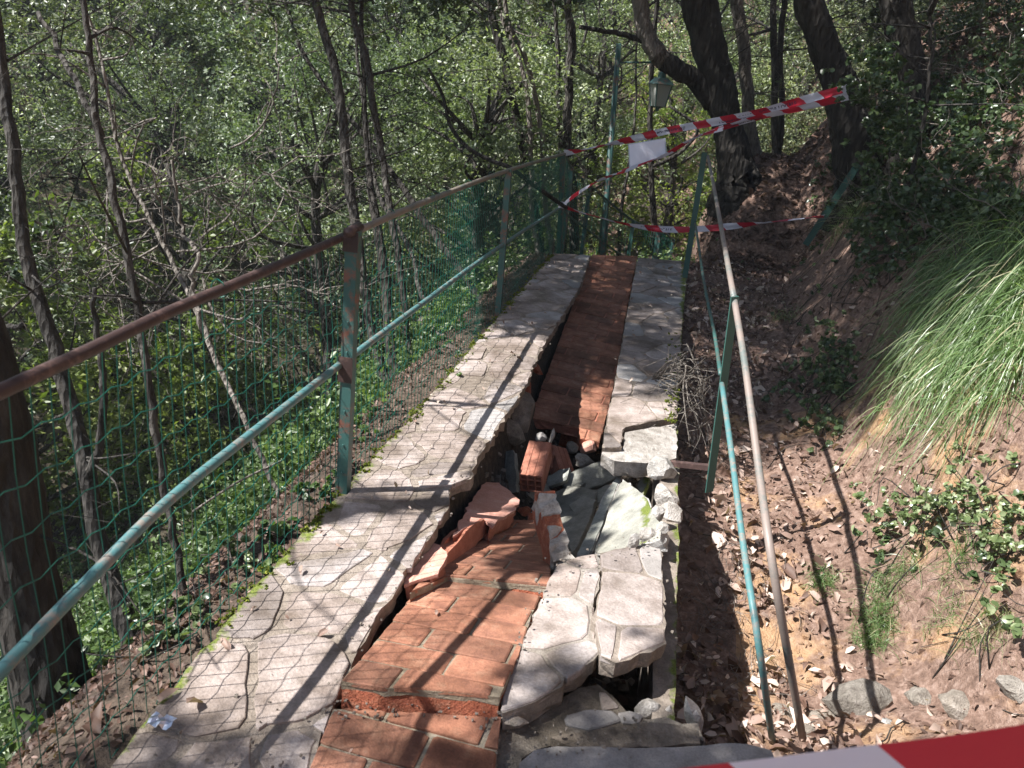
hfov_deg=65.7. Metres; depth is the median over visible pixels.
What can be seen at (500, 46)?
oak tree
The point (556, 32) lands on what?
oak tree
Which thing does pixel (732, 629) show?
fine roots
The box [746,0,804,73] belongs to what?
forest tree
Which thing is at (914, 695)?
edge rock
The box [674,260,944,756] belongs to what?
leaf litter
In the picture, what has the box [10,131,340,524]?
forest tree
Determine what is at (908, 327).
grass clump
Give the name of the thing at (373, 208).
oak tree
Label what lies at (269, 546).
ground plants
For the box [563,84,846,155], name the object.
barrier tape
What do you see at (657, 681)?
retaining wall
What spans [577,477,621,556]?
stone chunk
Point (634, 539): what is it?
mortar chunk
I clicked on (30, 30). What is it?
forest tree
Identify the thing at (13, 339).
forest tree
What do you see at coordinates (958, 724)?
leaf litter
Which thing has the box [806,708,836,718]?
edge rock
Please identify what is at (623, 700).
leaf litter
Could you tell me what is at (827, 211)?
leaning post
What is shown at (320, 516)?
moss
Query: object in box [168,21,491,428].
forest tree
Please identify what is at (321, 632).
leaf litter
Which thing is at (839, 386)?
ivy
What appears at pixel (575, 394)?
brick paving strip
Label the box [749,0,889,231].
oak tree
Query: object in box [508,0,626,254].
oak tree
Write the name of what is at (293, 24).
leaning tree
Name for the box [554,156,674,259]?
fence
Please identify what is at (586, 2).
forest tree
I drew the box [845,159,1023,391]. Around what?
grass clump
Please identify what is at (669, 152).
barrier tape
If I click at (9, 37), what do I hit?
forest tree
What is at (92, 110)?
young tree
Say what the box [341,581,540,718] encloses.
brick chunk
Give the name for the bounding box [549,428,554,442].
pale chip
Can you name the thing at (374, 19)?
forest tree
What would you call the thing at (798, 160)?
leaf litter
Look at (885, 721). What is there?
edge rock
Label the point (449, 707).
mortar crumbs
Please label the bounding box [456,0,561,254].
young tree
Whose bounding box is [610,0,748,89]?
forest tree
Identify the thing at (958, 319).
grass clump
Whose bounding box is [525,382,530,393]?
brick fragment
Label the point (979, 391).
grass clump
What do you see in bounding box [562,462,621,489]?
slate chunk
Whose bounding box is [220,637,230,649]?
dead leaf
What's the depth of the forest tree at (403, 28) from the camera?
15.55 m
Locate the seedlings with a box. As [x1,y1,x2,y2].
[716,238,877,328]
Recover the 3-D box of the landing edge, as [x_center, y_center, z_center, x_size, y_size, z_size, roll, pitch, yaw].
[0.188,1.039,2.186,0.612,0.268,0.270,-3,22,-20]
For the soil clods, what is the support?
on the ground
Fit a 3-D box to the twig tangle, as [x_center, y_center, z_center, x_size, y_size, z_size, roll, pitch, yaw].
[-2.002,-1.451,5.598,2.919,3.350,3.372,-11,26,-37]
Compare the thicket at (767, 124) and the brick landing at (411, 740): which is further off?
the thicket at (767, 124)
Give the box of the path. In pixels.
[110,253,590,767]
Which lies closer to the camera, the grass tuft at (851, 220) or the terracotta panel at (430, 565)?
the terracotta panel at (430, 565)
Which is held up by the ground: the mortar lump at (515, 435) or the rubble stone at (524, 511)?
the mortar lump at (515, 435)
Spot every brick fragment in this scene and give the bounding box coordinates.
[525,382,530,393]
[533,364,542,374]
[580,440,595,453]
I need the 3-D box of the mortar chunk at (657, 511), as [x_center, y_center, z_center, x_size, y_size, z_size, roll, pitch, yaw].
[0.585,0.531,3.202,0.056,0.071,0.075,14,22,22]
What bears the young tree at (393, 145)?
on the ground
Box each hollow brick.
[519,441,551,491]
[549,445,573,474]
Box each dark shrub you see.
[770,0,1023,311]
[820,26,948,255]
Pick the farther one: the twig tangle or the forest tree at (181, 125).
the forest tree at (181, 125)
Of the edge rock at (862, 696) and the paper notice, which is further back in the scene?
the paper notice
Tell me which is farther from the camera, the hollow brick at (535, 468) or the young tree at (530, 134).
the young tree at (530, 134)
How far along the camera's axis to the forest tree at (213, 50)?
16.10 m
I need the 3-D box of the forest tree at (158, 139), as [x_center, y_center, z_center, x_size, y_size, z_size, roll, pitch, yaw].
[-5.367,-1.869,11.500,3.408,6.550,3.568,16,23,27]
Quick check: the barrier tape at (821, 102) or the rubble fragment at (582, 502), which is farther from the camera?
the barrier tape at (821, 102)
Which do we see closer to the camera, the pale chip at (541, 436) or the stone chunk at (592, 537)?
the stone chunk at (592, 537)
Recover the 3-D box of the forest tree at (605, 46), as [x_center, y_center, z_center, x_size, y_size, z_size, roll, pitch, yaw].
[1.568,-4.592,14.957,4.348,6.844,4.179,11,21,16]
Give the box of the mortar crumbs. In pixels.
[153,259,677,767]
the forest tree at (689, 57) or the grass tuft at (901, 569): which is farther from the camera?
the forest tree at (689, 57)
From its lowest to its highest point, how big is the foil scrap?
0.016 m
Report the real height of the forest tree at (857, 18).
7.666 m
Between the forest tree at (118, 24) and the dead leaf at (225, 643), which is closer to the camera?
the dead leaf at (225, 643)
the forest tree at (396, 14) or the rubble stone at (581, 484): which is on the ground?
the forest tree at (396, 14)
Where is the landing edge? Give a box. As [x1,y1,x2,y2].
[497,685,703,767]
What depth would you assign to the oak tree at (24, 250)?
4.03 m
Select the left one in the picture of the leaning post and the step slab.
the step slab
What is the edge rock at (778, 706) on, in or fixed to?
on the ground
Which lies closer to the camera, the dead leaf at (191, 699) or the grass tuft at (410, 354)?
the dead leaf at (191, 699)
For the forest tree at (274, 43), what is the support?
on the ground
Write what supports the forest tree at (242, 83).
on the ground
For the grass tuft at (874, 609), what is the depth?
3.32 m
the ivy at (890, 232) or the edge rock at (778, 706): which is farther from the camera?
the ivy at (890, 232)
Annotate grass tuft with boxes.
[364,362,402,405]
[393,336,432,371]
[760,299,803,322]
[796,556,848,607]
[814,171,882,257]
[836,584,916,649]
[836,619,903,665]
[841,525,955,617]
[897,499,1022,613]
[916,576,977,645]
[919,569,1023,671]
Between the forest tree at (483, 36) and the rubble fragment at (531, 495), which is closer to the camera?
the rubble fragment at (531, 495)
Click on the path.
(332, 586)
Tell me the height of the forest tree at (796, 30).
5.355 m
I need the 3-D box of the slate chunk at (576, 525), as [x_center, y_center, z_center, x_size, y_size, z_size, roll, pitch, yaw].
[0.339,0.690,3.972,0.223,0.174,0.796,4,21,-2]
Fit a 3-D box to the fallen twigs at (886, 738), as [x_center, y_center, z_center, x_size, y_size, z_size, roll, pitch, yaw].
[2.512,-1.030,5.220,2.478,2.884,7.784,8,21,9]
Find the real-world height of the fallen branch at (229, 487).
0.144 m
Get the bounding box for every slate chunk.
[505,450,519,492]
[555,486,597,557]
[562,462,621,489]
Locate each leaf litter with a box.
[6,252,548,767]
[251,253,572,635]
[515,432,638,704]
[615,263,676,381]
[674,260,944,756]
[681,0,1023,280]
[746,47,1023,742]
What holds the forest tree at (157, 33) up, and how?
on the ground
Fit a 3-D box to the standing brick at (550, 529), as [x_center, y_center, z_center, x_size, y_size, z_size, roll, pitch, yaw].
[0.155,0.573,3.054,0.095,0.211,0.361,0,21,-12]
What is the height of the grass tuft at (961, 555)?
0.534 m
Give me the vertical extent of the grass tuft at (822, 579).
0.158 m
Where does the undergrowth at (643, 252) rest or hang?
on the ground
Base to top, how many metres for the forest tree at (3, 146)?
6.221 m
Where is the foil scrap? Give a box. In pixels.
[145,711,176,729]
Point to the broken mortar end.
(638, 452)
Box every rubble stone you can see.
[498,716,528,726]
[518,506,530,516]
[566,441,578,453]
[574,482,585,486]
[634,698,660,718]
[665,705,671,711]
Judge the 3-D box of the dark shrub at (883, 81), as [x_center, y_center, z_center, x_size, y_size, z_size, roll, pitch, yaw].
[2.667,-1.755,5.824,1.041,1.615,1.638,17,24,29]
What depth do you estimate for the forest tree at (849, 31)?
21.40 m
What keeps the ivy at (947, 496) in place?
on the ground
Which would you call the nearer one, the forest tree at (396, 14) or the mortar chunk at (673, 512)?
the mortar chunk at (673, 512)
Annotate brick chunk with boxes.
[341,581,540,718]
[410,520,550,601]
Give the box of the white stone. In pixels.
[684,696,703,732]
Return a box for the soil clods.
[691,92,1023,749]
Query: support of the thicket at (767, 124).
on the ground
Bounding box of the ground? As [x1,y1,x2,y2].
[0,0,1023,767]
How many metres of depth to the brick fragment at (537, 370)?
5.09 m
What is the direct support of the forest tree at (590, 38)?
on the ground
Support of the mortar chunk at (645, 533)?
on the stone chunk at (629, 512)
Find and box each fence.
[0,152,565,767]
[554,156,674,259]
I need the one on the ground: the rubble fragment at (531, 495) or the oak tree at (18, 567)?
the oak tree at (18, 567)
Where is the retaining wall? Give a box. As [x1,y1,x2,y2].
[636,388,679,720]
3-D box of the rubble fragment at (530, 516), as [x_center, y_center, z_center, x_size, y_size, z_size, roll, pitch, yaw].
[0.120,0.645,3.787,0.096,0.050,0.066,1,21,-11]
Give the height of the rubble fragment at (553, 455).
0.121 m
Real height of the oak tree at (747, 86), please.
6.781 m
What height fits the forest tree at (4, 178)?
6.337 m
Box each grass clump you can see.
[818,212,1013,424]
[822,176,1023,412]
[822,189,1023,484]
[835,296,982,448]
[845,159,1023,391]
[851,215,1023,478]
[851,273,1023,480]
[866,282,1023,524]
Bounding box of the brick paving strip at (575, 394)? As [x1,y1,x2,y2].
[533,255,637,448]
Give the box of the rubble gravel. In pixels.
[476,430,651,691]
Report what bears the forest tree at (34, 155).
on the ground
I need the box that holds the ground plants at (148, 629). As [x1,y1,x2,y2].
[81,535,258,668]
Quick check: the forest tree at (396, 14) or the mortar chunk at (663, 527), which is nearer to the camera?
the mortar chunk at (663, 527)
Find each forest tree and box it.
[0,0,80,49]
[0,0,142,367]
[0,0,158,271]
[0,0,164,175]
[0,5,284,400]
[0,120,30,172]
[0,184,196,562]
[1,309,43,365]
[10,0,248,185]
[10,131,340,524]
[37,0,203,120]
[60,38,257,258]
[145,0,332,134]
[163,2,397,329]
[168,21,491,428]
[183,0,403,201]
[241,1,494,383]
[271,0,470,267]
[291,0,485,167]
[314,0,495,91]
[315,13,631,328]
[324,0,343,46]
[358,19,634,276]
[403,0,555,143]
[406,0,676,300]
[409,0,619,217]
[411,0,558,71]
[499,0,706,243]
[523,0,639,112]
[551,0,651,36]
[556,3,654,181]
[579,69,716,260]
[599,0,811,160]
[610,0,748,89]
[658,32,805,217]
[660,0,689,45]
[683,0,848,152]
[718,0,881,156]
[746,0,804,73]
[790,2,920,126]
[800,3,873,71]
[830,0,947,31]
[842,0,940,70]
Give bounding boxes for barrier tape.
[560,125,723,207]
[562,207,823,232]
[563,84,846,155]
[689,724,1023,767]
[693,92,848,136]
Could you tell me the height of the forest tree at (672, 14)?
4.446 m
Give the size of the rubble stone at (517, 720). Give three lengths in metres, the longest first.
0.095 x 0.037 x 0.023 m
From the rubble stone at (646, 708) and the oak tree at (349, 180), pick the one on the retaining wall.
the rubble stone at (646, 708)
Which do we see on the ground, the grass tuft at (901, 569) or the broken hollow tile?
the grass tuft at (901, 569)
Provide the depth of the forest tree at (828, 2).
15.44 m
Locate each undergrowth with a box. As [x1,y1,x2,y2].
[0,246,521,767]
[245,176,710,470]
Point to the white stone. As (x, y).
(692, 712)
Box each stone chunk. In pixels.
[501,554,600,729]
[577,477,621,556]
[590,545,665,677]
[594,480,669,556]
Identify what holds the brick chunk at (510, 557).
on the ground
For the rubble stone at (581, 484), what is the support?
on the slate chunk at (593, 476)
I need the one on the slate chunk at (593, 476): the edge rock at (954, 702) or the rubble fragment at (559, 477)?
the rubble fragment at (559, 477)
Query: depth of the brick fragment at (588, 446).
4.88 m
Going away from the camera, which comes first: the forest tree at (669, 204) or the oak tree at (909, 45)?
the oak tree at (909, 45)
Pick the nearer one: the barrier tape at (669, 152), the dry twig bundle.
the dry twig bundle
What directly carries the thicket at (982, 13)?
on the ground
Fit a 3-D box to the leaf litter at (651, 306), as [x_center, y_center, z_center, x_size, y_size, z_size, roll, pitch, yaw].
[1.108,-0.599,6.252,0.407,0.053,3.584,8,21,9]
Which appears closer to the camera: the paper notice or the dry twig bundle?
the dry twig bundle
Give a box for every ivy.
[760,316,910,468]
[788,155,1023,308]
[843,441,1023,595]
[844,461,1023,681]
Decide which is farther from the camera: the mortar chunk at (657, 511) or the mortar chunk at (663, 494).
the mortar chunk at (663, 494)
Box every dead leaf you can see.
[157,688,178,703]
[186,696,202,702]
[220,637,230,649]
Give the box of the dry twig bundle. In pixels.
[603,330,739,477]
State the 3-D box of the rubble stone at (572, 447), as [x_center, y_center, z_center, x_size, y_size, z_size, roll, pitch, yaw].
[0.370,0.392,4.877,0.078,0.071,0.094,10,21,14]
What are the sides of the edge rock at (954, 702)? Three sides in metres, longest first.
0.181 x 0.142 x 0.110 m
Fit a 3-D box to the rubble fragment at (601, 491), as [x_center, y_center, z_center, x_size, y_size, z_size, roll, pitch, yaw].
[0.499,0.574,4.121,0.169,0.086,0.118,1,21,-12]
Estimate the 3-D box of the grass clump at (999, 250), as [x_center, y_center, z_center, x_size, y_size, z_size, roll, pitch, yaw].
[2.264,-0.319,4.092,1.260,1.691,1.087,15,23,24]
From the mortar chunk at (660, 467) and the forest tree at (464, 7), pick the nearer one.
the mortar chunk at (660, 467)
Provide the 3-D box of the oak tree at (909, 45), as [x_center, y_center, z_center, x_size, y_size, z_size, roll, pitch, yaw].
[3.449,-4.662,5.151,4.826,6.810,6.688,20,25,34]
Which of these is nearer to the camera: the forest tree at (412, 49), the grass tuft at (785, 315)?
the grass tuft at (785, 315)
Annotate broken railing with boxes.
[671,152,806,744]
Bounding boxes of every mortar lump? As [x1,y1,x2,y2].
[507,419,525,445]
[512,392,534,432]
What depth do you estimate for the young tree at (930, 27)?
5.36 m
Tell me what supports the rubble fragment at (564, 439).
on the ground
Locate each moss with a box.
[214,254,554,628]
[664,332,681,422]
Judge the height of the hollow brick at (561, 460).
0.176 m
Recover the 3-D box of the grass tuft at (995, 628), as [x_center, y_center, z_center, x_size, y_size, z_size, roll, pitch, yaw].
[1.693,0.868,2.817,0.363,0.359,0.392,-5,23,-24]
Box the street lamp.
[598,43,673,254]
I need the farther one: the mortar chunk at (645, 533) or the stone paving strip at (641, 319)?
the stone paving strip at (641, 319)
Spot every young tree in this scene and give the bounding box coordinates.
[0,0,306,496]
[0,0,326,594]
[286,0,479,325]
[454,0,592,254]
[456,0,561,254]
[578,0,672,255]
[826,0,1023,227]
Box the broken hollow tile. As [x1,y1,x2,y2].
[441,519,488,564]
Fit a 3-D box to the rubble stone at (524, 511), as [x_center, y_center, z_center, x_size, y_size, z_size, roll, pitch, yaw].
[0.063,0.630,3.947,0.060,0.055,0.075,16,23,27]
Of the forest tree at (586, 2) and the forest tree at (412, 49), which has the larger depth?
the forest tree at (586, 2)
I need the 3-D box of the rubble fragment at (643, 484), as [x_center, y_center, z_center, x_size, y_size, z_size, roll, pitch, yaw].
[0.641,0.499,3.865,0.064,0.076,0.117,8,21,9]
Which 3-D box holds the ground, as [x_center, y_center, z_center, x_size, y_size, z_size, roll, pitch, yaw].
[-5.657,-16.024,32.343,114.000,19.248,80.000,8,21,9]
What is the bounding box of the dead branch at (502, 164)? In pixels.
[417,67,567,209]
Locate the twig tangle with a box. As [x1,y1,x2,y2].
[0,0,381,403]
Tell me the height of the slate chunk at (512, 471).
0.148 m
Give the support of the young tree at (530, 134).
on the ground
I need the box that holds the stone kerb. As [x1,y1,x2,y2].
[550,722,699,747]
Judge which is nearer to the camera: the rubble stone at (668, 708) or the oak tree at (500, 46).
the rubble stone at (668, 708)
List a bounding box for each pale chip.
[536,432,546,440]
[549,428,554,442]
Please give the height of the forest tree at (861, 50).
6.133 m
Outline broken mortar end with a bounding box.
[600,424,677,477]
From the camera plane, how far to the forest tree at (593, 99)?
11.06 m
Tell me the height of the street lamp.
3.414 m
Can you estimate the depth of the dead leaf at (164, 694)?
2.05 m
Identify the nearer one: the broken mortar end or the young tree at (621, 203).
the broken mortar end
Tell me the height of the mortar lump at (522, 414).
0.227 m
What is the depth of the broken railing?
2.87 m
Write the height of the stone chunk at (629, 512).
0.258 m
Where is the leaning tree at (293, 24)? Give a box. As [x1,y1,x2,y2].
[0,0,481,299]
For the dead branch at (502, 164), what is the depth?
6.98 m
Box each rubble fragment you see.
[528,484,550,502]
[528,513,532,519]
[547,468,570,487]
[550,448,554,468]
[559,434,579,449]
[569,496,596,512]
[597,485,609,505]
[637,477,650,495]
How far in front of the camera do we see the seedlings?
6.13 m
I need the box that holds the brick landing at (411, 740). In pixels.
[310,708,500,767]
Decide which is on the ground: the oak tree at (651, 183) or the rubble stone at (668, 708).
the oak tree at (651, 183)
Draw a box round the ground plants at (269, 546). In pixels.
[255,309,472,574]
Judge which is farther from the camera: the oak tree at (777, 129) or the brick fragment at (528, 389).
the oak tree at (777, 129)
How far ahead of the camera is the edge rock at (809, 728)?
2.87 m
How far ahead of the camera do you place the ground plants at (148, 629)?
2.52 m
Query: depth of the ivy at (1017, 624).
2.98 m
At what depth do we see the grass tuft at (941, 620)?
3.06 m
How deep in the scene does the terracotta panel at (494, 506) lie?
3.45 m
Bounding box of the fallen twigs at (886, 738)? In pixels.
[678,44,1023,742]
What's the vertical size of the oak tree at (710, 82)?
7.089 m
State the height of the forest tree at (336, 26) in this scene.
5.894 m
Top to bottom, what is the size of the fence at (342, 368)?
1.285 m
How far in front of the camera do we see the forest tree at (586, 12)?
14.95 m
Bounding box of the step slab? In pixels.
[519,743,773,767]
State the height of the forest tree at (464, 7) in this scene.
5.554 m
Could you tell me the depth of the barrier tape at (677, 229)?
7.65 m
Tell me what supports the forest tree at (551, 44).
on the ground
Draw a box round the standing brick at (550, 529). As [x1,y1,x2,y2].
[531,491,574,575]
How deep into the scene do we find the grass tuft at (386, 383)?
5.83 m
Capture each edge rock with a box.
[772,702,792,718]
[794,723,814,736]
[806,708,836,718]
[821,678,892,716]
[880,718,891,723]
[904,686,930,705]
[938,689,969,719]
[996,675,1023,704]
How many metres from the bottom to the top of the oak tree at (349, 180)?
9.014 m
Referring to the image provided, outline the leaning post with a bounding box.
[803,165,860,245]
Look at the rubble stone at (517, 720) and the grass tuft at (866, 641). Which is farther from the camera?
the grass tuft at (866, 641)
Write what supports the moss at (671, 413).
on the stone paving strip at (641, 319)
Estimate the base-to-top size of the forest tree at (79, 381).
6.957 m
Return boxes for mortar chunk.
[628,533,638,547]
[639,527,655,542]
[647,456,677,479]
[651,505,664,521]
[654,483,679,505]
[655,521,669,534]
[661,501,682,525]
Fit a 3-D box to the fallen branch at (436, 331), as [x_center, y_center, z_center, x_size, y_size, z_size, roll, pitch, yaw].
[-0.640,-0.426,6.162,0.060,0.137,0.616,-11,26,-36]
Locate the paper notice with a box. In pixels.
[628,138,666,166]
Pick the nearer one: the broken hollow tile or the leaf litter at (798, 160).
the broken hollow tile
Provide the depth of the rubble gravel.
4.07 m
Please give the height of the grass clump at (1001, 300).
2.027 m
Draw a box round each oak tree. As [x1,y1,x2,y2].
[0,0,209,646]
[0,28,193,743]
[4,0,468,389]
[185,0,578,380]
[266,0,536,362]
[351,0,584,254]
[480,0,596,252]
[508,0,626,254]
[579,0,783,219]
[612,0,759,260]
[684,0,802,156]
[724,0,925,154]
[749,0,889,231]
[839,0,1023,175]
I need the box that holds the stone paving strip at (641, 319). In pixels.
[600,258,687,462]
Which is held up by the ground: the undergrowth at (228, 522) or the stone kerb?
the undergrowth at (228, 522)
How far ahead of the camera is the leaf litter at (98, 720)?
2.68 m
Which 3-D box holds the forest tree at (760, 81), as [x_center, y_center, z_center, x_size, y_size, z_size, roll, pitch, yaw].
[4.077,-4.354,15.423,2.965,4.521,2.691,1,21,-9]
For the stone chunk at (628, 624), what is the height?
0.160 m
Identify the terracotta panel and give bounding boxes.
[404,543,447,600]
[453,482,519,542]
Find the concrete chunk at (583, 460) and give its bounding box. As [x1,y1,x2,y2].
[575,453,594,467]
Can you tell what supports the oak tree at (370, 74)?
on the ground
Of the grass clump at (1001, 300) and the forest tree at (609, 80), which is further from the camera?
the forest tree at (609, 80)
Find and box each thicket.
[690,0,945,211]
[913,0,1023,77]
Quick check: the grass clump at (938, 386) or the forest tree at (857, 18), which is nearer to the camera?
the grass clump at (938, 386)
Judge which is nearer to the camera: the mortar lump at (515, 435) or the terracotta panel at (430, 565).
the terracotta panel at (430, 565)
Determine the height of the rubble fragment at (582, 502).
0.066 m
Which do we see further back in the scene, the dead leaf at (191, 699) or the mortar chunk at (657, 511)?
the mortar chunk at (657, 511)
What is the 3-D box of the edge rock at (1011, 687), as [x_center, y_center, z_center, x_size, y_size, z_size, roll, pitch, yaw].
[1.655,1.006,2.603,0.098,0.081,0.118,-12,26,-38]
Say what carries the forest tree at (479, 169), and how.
on the ground
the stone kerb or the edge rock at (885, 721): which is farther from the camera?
the edge rock at (885, 721)
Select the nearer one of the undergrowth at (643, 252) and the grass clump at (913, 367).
the grass clump at (913, 367)
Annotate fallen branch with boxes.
[191,460,281,512]
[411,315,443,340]
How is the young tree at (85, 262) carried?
on the ground
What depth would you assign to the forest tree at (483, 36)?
17.86 m

